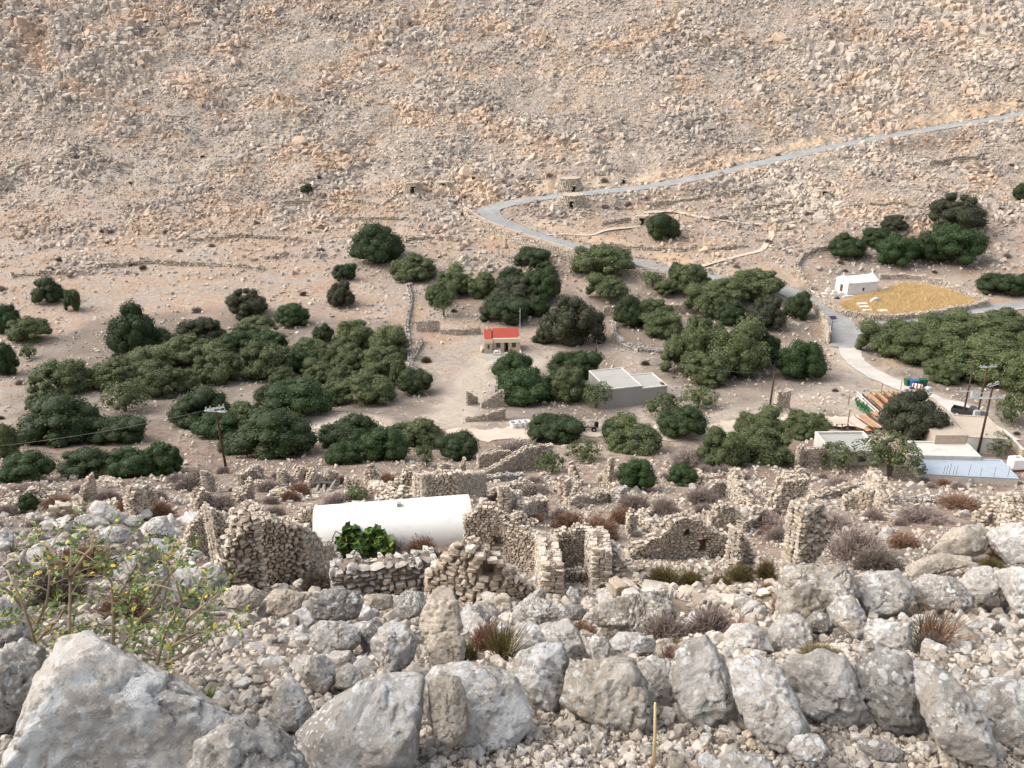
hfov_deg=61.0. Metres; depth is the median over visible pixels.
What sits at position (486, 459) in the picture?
ruined wall
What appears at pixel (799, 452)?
ruined wall
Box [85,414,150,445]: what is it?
carob tree
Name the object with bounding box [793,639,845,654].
dry shrub
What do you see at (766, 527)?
dry shrub
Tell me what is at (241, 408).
olive tree
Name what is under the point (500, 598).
stone
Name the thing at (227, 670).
stone
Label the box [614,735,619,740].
stone
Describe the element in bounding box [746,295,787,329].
oak tree
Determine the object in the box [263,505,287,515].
dry shrub
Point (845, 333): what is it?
hillside road
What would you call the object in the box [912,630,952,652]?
dry shrub
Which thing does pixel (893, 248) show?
carob tree
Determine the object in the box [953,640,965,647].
stone
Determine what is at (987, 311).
road kerb
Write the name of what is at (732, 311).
carob tree
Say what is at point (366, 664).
stone
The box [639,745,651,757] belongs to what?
stone
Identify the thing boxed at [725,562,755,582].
dry shrub
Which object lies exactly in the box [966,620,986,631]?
stone
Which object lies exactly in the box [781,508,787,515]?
ruined wall
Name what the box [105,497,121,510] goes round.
ruined wall
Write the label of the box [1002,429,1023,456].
masonry yard wall
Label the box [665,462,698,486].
carob tree
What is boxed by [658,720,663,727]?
stone
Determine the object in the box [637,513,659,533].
ruined wall
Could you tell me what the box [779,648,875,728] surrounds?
boulder
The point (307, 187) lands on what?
carob tree
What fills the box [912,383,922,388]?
barrier
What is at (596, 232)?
footpath
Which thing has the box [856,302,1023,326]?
side road
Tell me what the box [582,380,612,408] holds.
sapling
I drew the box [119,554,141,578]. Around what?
boulder
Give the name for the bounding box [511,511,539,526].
ruined wall
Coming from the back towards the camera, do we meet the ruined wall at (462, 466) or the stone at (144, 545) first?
the ruined wall at (462, 466)
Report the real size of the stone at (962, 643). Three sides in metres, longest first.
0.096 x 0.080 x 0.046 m
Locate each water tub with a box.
[509,420,517,427]
[515,420,523,427]
[521,419,529,426]
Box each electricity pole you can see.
[204,404,226,466]
[769,371,775,403]
[959,364,976,414]
[974,364,995,409]
[976,381,1003,453]
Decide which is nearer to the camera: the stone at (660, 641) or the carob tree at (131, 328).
the stone at (660, 641)
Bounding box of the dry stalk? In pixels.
[651,702,656,767]
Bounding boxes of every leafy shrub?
[0,541,110,649]
[14,503,203,661]
[112,533,262,672]
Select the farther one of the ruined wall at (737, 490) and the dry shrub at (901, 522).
the ruined wall at (737, 490)
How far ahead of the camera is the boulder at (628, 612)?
8.61 m
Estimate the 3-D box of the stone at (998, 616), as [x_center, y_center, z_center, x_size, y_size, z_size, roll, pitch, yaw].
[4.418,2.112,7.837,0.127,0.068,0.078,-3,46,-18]
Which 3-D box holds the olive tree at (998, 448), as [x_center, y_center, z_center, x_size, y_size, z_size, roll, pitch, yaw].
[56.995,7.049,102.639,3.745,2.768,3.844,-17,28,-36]
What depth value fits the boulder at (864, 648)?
5.83 m
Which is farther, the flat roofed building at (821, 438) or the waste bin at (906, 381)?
the waste bin at (906, 381)
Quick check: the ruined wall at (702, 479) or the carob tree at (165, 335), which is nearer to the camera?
the ruined wall at (702, 479)
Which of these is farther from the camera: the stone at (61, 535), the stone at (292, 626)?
the stone at (61, 535)
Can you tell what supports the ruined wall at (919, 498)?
on the ground at (460, 376)
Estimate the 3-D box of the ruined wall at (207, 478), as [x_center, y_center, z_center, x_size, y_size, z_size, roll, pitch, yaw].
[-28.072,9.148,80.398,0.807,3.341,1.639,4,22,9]
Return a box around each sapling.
[18,343,36,359]
[345,485,367,501]
[413,444,434,466]
[434,290,456,316]
[532,451,566,473]
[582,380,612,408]
[641,271,662,286]
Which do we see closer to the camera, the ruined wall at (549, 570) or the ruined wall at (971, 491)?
the ruined wall at (549, 570)
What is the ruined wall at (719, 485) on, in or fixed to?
on the ground at (460, 376)
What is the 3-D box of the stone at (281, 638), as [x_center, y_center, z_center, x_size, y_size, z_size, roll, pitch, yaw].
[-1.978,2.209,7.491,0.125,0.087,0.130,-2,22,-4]
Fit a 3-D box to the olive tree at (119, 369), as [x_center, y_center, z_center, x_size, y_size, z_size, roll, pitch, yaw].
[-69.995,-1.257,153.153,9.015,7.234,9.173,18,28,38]
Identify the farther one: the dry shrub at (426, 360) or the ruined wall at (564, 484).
the dry shrub at (426, 360)
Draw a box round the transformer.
[965,390,977,398]
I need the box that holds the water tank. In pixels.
[1006,455,1023,471]
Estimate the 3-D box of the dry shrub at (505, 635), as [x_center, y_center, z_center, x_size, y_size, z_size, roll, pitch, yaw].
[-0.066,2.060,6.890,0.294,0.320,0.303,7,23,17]
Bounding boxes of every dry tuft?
[0,538,22,555]
[470,613,539,660]
[654,629,686,657]
[890,603,958,639]
[900,586,992,642]
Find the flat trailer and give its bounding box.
[582,421,598,431]
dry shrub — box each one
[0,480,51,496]
[0,503,20,515]
[15,379,24,385]
[24,564,94,606]
[25,516,48,527]
[40,492,72,509]
[43,535,121,578]
[68,484,80,493]
[90,582,159,625]
[91,487,121,500]
[114,495,124,511]
[149,498,177,516]
[156,490,169,499]
[164,472,185,482]
[171,474,201,491]
[189,467,214,478]
[192,307,203,312]
[207,491,237,511]
[215,467,230,473]
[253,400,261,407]
[255,479,282,492]
[262,496,279,504]
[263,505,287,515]
[267,559,317,584]
[277,488,301,501]
[287,479,311,495]
[295,564,330,591]
[300,291,307,295]
[318,489,357,504]
[338,474,349,484]
[380,471,397,482]
[389,529,404,549]
[401,532,439,557]
[420,356,431,363]
[464,642,479,660]
[467,615,500,652]
[487,624,511,650]
[488,489,497,501]
[491,436,543,451]
[516,481,551,496]
[527,474,547,485]
[529,512,544,523]
[548,506,573,519]
[550,509,586,528]
[571,618,597,633]
[575,502,586,508]
[582,510,621,540]
[596,583,606,588]
[600,177,608,181]
[608,506,628,523]
[613,468,619,480]
[613,492,650,512]
[630,530,642,536]
[639,608,688,640]
[641,360,649,365]
[645,564,680,585]
[649,495,682,516]
[660,473,667,477]
[665,447,704,467]
[672,637,683,643]
[677,568,704,585]
[679,601,732,635]
[682,484,724,505]
[694,502,712,513]
[695,464,711,471]
[706,474,726,482]
[708,464,730,474]
[708,572,733,587]
[723,616,749,632]
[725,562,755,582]
[740,507,783,530]
[743,472,751,479]
[754,529,766,534]
[755,558,778,579]
[758,582,773,588]
[760,525,772,531]
[760,526,785,541]
[769,598,775,612]
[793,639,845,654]
[817,472,828,478]
[817,522,890,561]
[819,474,856,486]
[827,511,857,531]
[845,543,907,571]
[860,506,886,520]
[885,530,921,548]
[892,517,907,525]
[893,501,955,524]
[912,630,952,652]
[917,476,931,483]
[925,481,937,488]
[928,517,943,525]
[934,489,982,511]
[936,477,951,485]
[949,480,967,489]
[977,555,1005,567]
[985,548,1002,560]
[989,518,996,526]
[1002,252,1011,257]
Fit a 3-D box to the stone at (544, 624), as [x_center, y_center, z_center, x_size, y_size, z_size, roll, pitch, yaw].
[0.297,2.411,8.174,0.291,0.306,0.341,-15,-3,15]
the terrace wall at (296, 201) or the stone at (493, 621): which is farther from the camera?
the terrace wall at (296, 201)
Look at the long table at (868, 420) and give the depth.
130.47 m
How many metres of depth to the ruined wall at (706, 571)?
41.78 m
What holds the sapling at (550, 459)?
on the ground at (460, 376)
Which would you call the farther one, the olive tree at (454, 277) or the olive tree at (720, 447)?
the olive tree at (454, 277)
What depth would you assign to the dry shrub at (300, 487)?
77.00 m
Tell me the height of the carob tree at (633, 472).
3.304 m
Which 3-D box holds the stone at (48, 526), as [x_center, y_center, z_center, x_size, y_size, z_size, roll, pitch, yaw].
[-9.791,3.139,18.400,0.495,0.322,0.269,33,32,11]
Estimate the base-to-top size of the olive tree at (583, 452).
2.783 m
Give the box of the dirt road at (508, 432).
[304,414,881,441]
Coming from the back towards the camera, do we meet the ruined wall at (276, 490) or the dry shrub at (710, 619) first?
the ruined wall at (276, 490)
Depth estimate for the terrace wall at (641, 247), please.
236.53 m
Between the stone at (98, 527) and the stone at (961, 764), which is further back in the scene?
the stone at (98, 527)
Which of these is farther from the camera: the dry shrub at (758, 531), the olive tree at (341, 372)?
the olive tree at (341, 372)
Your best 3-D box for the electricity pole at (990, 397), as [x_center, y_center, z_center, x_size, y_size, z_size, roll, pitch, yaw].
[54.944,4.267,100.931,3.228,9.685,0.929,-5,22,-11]
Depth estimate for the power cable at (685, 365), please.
144.54 m
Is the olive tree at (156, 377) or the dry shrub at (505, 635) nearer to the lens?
the dry shrub at (505, 635)
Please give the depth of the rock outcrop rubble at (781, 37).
335.63 m
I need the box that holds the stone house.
[480,326,524,357]
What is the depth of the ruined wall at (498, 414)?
130.40 m
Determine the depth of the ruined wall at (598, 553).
37.31 m
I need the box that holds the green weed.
[203,682,224,697]
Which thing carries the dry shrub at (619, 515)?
on the ground at (460, 376)
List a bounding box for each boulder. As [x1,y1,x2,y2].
[0,528,14,544]
[0,597,43,646]
[0,630,237,767]
[0,637,47,735]
[2,554,30,575]
[21,527,43,546]
[26,538,66,559]
[74,514,109,527]
[89,500,120,522]
[98,545,116,556]
[99,526,131,542]
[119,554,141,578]
[123,515,143,528]
[140,564,171,609]
[144,516,176,538]
[171,566,209,609]
[187,712,308,767]
[198,562,228,595]
[222,584,265,611]
[266,588,306,617]
[268,676,311,731]
[295,672,424,767]
[298,654,336,694]
[306,586,362,621]
[309,620,360,653]
[335,662,363,690]
[360,617,383,654]
[364,593,393,610]
[370,620,418,672]
[396,590,425,620]
[419,585,463,639]
[423,661,533,752]
[426,631,465,667]
[428,675,468,747]
[461,604,490,625]
[508,640,568,712]
[509,621,545,655]
[511,593,559,624]
[533,586,546,598]
[540,618,589,660]
[557,603,586,620]
[559,655,653,734]
[566,586,580,603]
[588,635,610,659]
[589,589,676,632]
[609,631,654,656]
[637,654,675,706]
[668,634,738,728]
[712,750,775,767]
[722,622,773,653]
[726,654,810,753]
[731,683,741,714]
[768,612,815,650]
[775,562,859,618]
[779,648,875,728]
[786,733,828,763]
[807,611,835,634]
[827,595,867,639]
[853,646,927,736]
[854,570,913,618]
[854,640,874,657]
[855,737,905,763]
[863,618,913,651]
[905,552,973,576]
[911,573,975,613]
[913,660,996,767]
[927,523,989,556]
[958,566,1008,610]
[967,674,1023,750]
[986,522,1023,563]
[995,566,1023,617]
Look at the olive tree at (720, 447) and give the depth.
96.43 m
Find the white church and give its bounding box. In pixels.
[835,271,878,294]
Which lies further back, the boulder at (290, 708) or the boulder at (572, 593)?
the boulder at (572, 593)
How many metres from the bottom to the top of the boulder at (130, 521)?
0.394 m
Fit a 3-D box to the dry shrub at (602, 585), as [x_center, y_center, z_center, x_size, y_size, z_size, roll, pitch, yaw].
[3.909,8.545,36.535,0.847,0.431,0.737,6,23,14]
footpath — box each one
[547,226,639,235]
[643,210,774,266]
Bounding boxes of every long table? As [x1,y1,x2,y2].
[858,415,878,429]
[866,393,882,408]
[874,392,888,402]
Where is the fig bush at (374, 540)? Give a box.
[331,521,396,558]
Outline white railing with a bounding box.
[857,392,880,414]
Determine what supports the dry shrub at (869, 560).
on the ground at (460, 376)
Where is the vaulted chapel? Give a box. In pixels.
[313,494,471,548]
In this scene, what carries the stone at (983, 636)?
on the ground at (460, 376)
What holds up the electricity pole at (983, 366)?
on the ground at (460, 376)
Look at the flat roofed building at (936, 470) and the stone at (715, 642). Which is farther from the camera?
the flat roofed building at (936, 470)
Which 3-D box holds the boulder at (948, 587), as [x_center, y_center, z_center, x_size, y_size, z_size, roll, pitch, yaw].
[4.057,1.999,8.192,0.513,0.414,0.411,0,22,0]
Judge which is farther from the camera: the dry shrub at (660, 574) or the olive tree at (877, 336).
the olive tree at (877, 336)
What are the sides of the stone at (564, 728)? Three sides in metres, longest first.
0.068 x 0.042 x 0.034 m
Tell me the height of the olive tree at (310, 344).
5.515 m
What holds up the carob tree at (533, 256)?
on the ground at (460, 376)
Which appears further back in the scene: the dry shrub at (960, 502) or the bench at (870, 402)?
the bench at (870, 402)
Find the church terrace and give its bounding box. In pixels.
[810,290,852,297]
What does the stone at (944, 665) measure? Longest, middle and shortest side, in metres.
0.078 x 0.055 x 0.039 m
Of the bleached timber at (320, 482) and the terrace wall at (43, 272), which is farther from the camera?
the terrace wall at (43, 272)
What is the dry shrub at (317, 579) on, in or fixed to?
on the ground at (460, 376)
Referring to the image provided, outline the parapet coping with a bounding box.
[462,203,665,272]
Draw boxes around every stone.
[0,541,14,550]
[0,566,11,573]
[7,552,19,558]
[16,530,29,540]
[17,589,40,601]
[21,563,38,577]
[40,519,53,524]
[42,523,59,535]
[44,512,56,519]
[52,515,73,533]
[57,531,74,540]
[57,545,75,554]
[72,525,89,539]
[83,581,97,592]
[93,525,104,531]
[110,512,127,523]
[110,544,123,557]
[112,555,121,565]
[113,569,123,578]
[119,574,129,581]
[135,551,150,565]
[138,509,152,518]
[140,543,161,559]
[141,521,147,532]
[144,538,168,561]
[167,513,178,526]
[175,528,183,534]
[175,548,202,559]
[176,515,182,522]
[182,511,197,525]
[184,556,194,562]
[212,690,226,698]
[214,698,229,709]
[219,693,233,700]
[221,635,239,648]
[222,659,245,672]
[223,665,238,674]
[224,681,232,688]
[227,612,259,627]
[231,668,242,675]
[233,676,254,688]
[234,708,244,714]
[237,657,252,666]
[238,688,256,699]
[239,710,255,715]
[242,639,251,647]
[245,642,264,652]
[246,608,256,612]
[247,695,260,706]
[256,600,271,616]
[257,658,264,665]
[261,653,281,666]
[263,700,269,707]
[274,623,286,628]
[276,633,288,642]
[279,661,288,666]
[281,667,292,673]
[284,614,298,623]
[287,623,297,630]
[289,631,308,641]
[291,655,311,673]
[292,607,315,625]
[294,624,308,632]
[297,618,305,625]
[301,592,312,600]
[302,600,308,609]
[303,649,314,654]
[328,650,356,666]
[353,622,363,627]
[353,655,377,673]
[358,603,376,620]
[372,608,379,616]
[400,619,408,626]
[405,664,428,676]
[426,749,433,758]
[437,746,444,753]
[450,751,460,759]
[460,608,487,632]
[461,749,467,757]
[466,747,473,752]
[472,744,485,756]
[474,600,501,616]
[480,591,497,606]
[490,619,497,626]
[494,593,512,607]
[496,621,510,630]
[524,731,533,738]
[539,621,552,626]
[543,727,551,733]
[559,725,569,732]
[562,757,571,767]
[570,732,587,743]
[576,747,589,756]
[585,643,590,655]
[591,724,596,733]
[593,745,601,755]
[595,724,608,734]
[596,587,609,602]
[600,749,609,757]
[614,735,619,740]
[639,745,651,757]
[655,644,665,655]
[657,638,673,645]
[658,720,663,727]
[667,750,684,767]
[685,754,694,759]
[698,752,715,767]
[699,732,712,743]
[703,724,712,733]
[710,639,719,646]
[716,634,723,641]
[718,724,728,728]
[721,647,734,656]
[724,737,733,744]
[724,742,740,753]
[727,725,741,734]
[728,726,736,738]
[735,592,753,606]
[741,600,760,612]
[747,618,758,626]
[753,607,766,615]
[760,745,770,752]
[782,757,796,766]
[783,750,791,757]
[811,762,818,767]
[825,743,833,750]
[832,733,846,740]
[835,738,845,749]
[844,740,853,745]
[880,732,892,741]
[898,612,908,620]
[909,614,928,626]
[920,638,948,655]
[921,742,933,753]
[926,653,940,659]
[936,652,951,659]
[940,661,948,669]
[948,619,973,635]
[948,755,957,763]
[952,665,964,678]
[953,609,964,618]
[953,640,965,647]
[958,760,967,767]
[960,641,971,646]
[960,645,972,653]
[961,664,972,670]
[963,618,978,623]
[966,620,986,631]
[967,632,982,642]
[973,629,987,638]
[975,666,990,678]
[978,616,1004,631]
[988,643,1001,650]
[992,655,1002,664]
[995,614,1008,619]
[995,637,1006,643]
[996,750,1007,760]
[998,658,1009,667]
[999,616,1009,621]
[1000,619,1009,626]
[1000,646,1008,650]
[1006,624,1017,633]
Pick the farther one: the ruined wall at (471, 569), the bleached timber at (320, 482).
the bleached timber at (320, 482)
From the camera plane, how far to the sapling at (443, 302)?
194.29 m
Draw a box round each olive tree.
[0,422,23,457]
[5,315,52,343]
[23,393,41,413]
[24,358,94,397]
[90,354,141,388]
[99,378,150,411]
[125,342,175,369]
[134,358,185,398]
[161,332,207,365]
[173,367,200,391]
[191,337,241,385]
[220,399,254,427]
[230,314,279,334]
[237,338,293,381]
[267,366,295,383]
[290,336,328,354]
[300,356,332,383]
[316,339,344,363]
[321,380,347,405]
[325,362,358,383]
[330,342,364,370]
[332,319,375,348]
[339,368,397,406]
[357,345,404,377]
[369,324,409,358]
[388,252,437,282]
[389,358,406,388]
[392,416,443,447]
[424,281,448,305]
[435,261,471,294]
[467,270,496,299]
[548,365,588,402]
[564,437,600,463]
[569,242,634,277]
[585,271,630,300]
[603,410,662,456]
[638,297,673,323]
[642,392,680,417]
[643,310,683,338]
[652,279,677,296]
[659,332,705,375]
[667,262,681,279]
[670,262,711,292]
[678,385,721,409]
[680,314,725,349]
[680,350,732,388]
[683,282,728,317]
[695,425,749,467]
[702,276,749,302]
[704,312,771,377]
[728,267,787,303]
[732,402,786,434]
[737,421,794,466]
[781,409,833,441]
[819,440,861,469]
[852,429,927,476]
[854,317,900,357]
[882,318,926,333]
[883,326,945,366]
[916,312,974,341]
[921,358,963,385]
[935,333,969,361]
[945,332,1008,388]
[946,306,1002,335]
[966,326,1023,352]
[985,306,1023,335]
[986,430,1013,456]
[989,348,1023,393]
[995,392,1023,424]
[1015,331,1023,345]
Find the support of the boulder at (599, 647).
on the ground at (460, 376)
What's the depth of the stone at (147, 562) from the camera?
15.45 m
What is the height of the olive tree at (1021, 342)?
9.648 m
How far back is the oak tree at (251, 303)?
194.44 m
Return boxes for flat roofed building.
[813,431,879,465]
[907,441,980,459]
[909,458,1018,484]
[920,419,967,443]
[950,414,1007,455]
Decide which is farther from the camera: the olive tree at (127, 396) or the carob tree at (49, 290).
the carob tree at (49, 290)
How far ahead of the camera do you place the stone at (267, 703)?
3.89 m
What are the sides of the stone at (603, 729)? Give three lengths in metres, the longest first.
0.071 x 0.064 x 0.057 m
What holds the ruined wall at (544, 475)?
on the ground at (460, 376)
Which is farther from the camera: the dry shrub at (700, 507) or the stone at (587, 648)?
the dry shrub at (700, 507)
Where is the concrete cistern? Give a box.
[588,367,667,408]
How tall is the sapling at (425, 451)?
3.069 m
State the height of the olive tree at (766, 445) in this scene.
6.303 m
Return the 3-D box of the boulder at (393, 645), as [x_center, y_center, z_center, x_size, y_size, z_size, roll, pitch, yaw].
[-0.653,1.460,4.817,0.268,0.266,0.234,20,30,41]
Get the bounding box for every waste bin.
[904,378,911,385]
[909,379,918,386]
[919,378,928,386]
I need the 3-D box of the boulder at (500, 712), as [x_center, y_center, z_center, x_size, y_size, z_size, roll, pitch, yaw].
[-0.143,1.346,3.598,0.472,0.363,0.346,0,22,0]
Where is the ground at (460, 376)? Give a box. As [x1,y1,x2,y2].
[0,0,1023,767]
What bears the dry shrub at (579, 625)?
on the ground at (460, 376)
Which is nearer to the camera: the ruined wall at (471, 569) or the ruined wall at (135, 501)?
the ruined wall at (471, 569)
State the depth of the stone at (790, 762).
3.37 m
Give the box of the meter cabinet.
[973,410,980,415]
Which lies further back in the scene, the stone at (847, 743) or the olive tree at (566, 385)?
the olive tree at (566, 385)
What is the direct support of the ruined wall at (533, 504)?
on the ground at (460, 376)
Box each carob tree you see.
[0,303,20,333]
[0,342,19,375]
[0,449,60,483]
[15,390,110,447]
[17,492,40,513]
[29,275,64,303]
[54,446,111,479]
[62,289,81,311]
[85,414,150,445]
[100,445,156,478]
[102,298,160,355]
[142,440,183,475]
[152,326,174,345]
[166,383,231,428]
[188,410,240,439]
[215,432,237,455]
[216,328,251,352]
[226,405,321,460]
[250,329,289,345]
[251,381,280,402]
[260,375,335,418]
[271,302,310,327]
[285,346,316,374]
[300,183,312,191]
[311,322,335,341]
[317,412,382,449]
[323,440,363,464]
[330,262,357,280]
[347,220,405,263]
[358,424,410,461]
[396,367,435,394]
[432,428,479,460]
[478,294,532,325]
[488,350,533,376]
[495,365,554,406]
[496,266,523,280]
[513,245,552,268]
[520,263,562,301]
[525,412,588,444]
[527,295,551,315]
[536,260,555,269]
[546,348,604,379]
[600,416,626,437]
[611,293,642,326]
[615,457,657,489]
[645,211,681,241]
[655,403,709,439]
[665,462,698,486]
[713,299,746,326]
[757,327,781,364]
[773,338,831,381]
[782,289,813,320]
[826,231,867,257]
[861,226,890,247]
[874,232,920,266]
[911,233,936,259]
[918,222,990,267]
[975,272,1023,295]
[1012,182,1023,200]
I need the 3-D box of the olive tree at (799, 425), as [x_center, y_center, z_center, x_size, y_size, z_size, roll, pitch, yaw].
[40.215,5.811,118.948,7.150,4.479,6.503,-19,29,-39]
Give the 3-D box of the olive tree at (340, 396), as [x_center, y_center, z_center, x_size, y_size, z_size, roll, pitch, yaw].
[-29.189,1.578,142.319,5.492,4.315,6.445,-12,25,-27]
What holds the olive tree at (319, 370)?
on the ground at (460, 376)
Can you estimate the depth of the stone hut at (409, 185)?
262.35 m
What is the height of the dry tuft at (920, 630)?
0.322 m
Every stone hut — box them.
[402,180,421,194]
[434,180,451,189]
[555,176,582,192]
[557,192,585,208]
[631,213,649,225]
[816,189,830,199]
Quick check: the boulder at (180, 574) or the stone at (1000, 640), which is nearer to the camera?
the stone at (1000, 640)
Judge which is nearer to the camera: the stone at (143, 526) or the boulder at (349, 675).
the boulder at (349, 675)
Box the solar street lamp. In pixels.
[829,316,838,342]
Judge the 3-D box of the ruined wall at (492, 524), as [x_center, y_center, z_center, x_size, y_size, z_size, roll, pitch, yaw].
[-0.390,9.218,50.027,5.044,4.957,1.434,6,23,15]
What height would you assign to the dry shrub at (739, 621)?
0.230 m
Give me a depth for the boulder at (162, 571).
10.63 m
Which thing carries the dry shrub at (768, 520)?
on the ground at (460, 376)
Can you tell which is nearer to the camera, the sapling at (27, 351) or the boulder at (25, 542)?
the boulder at (25, 542)
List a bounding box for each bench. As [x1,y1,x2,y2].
[859,418,875,433]
[862,393,880,410]
[867,415,883,429]
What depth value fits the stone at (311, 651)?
6.42 m
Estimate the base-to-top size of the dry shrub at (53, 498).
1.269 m
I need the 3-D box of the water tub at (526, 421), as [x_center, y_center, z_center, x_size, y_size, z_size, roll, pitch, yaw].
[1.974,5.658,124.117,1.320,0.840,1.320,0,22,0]
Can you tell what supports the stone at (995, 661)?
on the ground at (460, 376)
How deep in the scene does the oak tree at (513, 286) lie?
201.31 m
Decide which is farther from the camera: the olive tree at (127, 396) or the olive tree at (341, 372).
the olive tree at (341, 372)
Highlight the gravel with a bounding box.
[5,688,1023,767]
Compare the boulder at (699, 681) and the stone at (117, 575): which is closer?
the boulder at (699, 681)
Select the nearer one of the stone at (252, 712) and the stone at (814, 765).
the stone at (814, 765)
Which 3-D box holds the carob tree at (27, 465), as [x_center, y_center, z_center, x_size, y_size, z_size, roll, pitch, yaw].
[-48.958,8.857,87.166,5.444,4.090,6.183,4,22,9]
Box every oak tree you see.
[171,316,226,340]
[224,288,268,321]
[326,280,355,307]
[490,275,536,299]
[530,327,552,343]
[536,295,606,347]
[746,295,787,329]
[875,387,953,440]
[880,214,909,230]
[928,192,989,230]
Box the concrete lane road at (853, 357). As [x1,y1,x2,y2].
[839,347,1019,439]
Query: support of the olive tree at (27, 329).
on the ground at (460, 376)
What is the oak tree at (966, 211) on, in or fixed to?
on the ground at (460, 376)
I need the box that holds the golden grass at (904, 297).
[839,281,979,314]
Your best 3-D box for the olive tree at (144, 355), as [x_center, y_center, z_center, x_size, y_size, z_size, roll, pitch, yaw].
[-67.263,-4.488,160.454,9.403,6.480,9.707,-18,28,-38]
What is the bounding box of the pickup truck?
[951,405,988,416]
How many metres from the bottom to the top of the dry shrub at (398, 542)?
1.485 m
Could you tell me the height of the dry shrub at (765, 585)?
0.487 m
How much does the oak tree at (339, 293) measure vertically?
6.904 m
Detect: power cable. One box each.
[1,406,221,445]
[604,343,750,372]
[777,374,958,392]
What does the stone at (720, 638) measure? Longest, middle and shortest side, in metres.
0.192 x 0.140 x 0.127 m
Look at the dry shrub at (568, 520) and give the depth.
58.45 m
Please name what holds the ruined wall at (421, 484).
on the ground at (460, 376)
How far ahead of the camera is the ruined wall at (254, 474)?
87.63 m
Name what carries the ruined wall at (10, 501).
on the ground at (460, 376)
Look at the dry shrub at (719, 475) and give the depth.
79.39 m
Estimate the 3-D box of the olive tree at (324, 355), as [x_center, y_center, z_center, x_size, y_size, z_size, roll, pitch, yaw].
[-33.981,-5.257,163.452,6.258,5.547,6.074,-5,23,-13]
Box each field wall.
[404,282,412,369]
[406,336,423,367]
[462,205,577,262]
[611,320,664,353]
[614,268,669,280]
[794,246,829,289]
[810,299,831,342]
[814,292,989,320]
[878,272,990,303]
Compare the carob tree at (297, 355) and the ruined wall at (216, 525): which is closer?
the ruined wall at (216, 525)
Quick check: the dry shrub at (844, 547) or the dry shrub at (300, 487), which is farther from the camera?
the dry shrub at (300, 487)
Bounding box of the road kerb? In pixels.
[970,308,1023,314]
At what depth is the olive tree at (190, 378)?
147.87 m
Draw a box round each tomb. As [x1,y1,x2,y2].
[830,288,838,295]
[870,297,881,302]
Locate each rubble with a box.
[0,0,152,112]
[0,0,1023,188]
[0,0,1023,276]
[0,252,1022,467]
[0,458,1023,604]
[0,578,1023,767]
[4,149,1021,617]
[346,14,458,56]
[815,27,907,144]
[883,0,1023,38]
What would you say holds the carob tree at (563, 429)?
on the ground at (460, 376)
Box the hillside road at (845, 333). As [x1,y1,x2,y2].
[477,111,1023,349]
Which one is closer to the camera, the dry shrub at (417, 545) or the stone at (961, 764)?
the stone at (961, 764)
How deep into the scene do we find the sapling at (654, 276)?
213.78 m
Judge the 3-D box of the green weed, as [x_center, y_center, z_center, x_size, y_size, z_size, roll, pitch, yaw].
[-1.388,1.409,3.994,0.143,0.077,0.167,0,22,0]
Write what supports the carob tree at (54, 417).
on the ground at (460, 376)
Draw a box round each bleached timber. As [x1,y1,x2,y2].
[303,481,338,485]
[315,468,322,491]
[322,467,325,490]
[327,479,335,491]
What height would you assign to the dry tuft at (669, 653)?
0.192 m
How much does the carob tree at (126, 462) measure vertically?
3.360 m
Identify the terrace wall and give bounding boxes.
[10,268,82,277]
[92,258,264,270]
[187,232,295,241]
[269,197,377,204]
[325,215,433,220]
[401,233,467,241]
[601,216,639,226]
[601,241,684,251]
[645,184,763,207]
[689,243,748,250]
[708,212,786,221]
[739,199,820,211]
[852,200,927,208]
[928,147,1023,165]
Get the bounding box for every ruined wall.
[0,494,48,507]
[5,490,33,498]
[27,485,56,498]
[42,496,86,519]
[44,472,61,477]
[44,484,58,492]
[69,472,86,480]
[76,472,97,501]
[99,475,123,483]
[100,480,123,488]
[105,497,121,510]
[122,484,151,517]
[141,480,158,505]
[183,501,210,557]
[184,492,193,499]
[190,486,212,509]
[199,470,216,491]
[202,502,229,562]
[214,506,267,591]
[228,503,260,515]
[232,476,255,502]
[232,485,244,494]
[235,464,264,484]
[238,498,257,504]
[249,465,262,479]
[254,479,276,485]
[255,510,340,584]
[269,486,309,500]
[276,465,304,483]
[292,502,316,527]
[304,467,324,488]
[312,495,402,526]
[324,468,339,486]
[329,545,436,595]
[344,474,359,488]
[363,463,381,487]
[368,479,395,493]
[374,488,412,500]
[386,481,408,491]
[391,464,419,486]
[403,483,412,491]
[411,470,435,497]
[415,319,439,331]
[424,535,545,603]
[430,469,486,497]
[437,461,450,471]
[439,326,481,335]
[459,456,466,470]
[462,501,545,573]
[465,390,477,405]
[465,408,505,421]
[476,448,512,467]
[480,389,504,407]
[484,443,553,474]
[487,471,524,481]
[487,486,497,493]
[496,485,522,511]
[503,476,533,488]
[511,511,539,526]
[515,495,548,517]
[523,483,554,491]
[534,531,564,595]
[537,471,549,480]
[545,479,572,485]
[552,480,582,491]
[554,522,593,567]
[557,474,571,503]
[563,566,588,582]
[564,488,610,505]
[568,461,583,485]
[584,526,612,584]
[596,457,614,482]
[603,305,614,314]
[605,576,776,612]
[610,485,627,502]
[610,539,642,587]
[625,506,638,534]
[625,511,728,560]
[635,562,730,576]
[637,507,655,516]
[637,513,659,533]
[669,302,692,313]
[695,471,708,484]
[696,468,713,481]
[701,508,710,520]
[702,478,726,496]
[706,500,740,531]
[711,470,727,478]
[724,523,756,570]
[725,466,760,507]
[735,504,767,532]
[745,501,766,507]
[762,486,773,492]
[764,473,809,515]
[773,388,791,409]
[776,465,810,480]
[778,494,833,573]
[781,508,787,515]
[793,443,804,468]
[802,446,832,465]
[807,481,864,498]
[841,486,875,511]
[864,467,895,515]
[892,503,920,515]
[895,493,985,504]
[962,488,977,497]
[970,491,1011,525]
[993,491,1023,526]

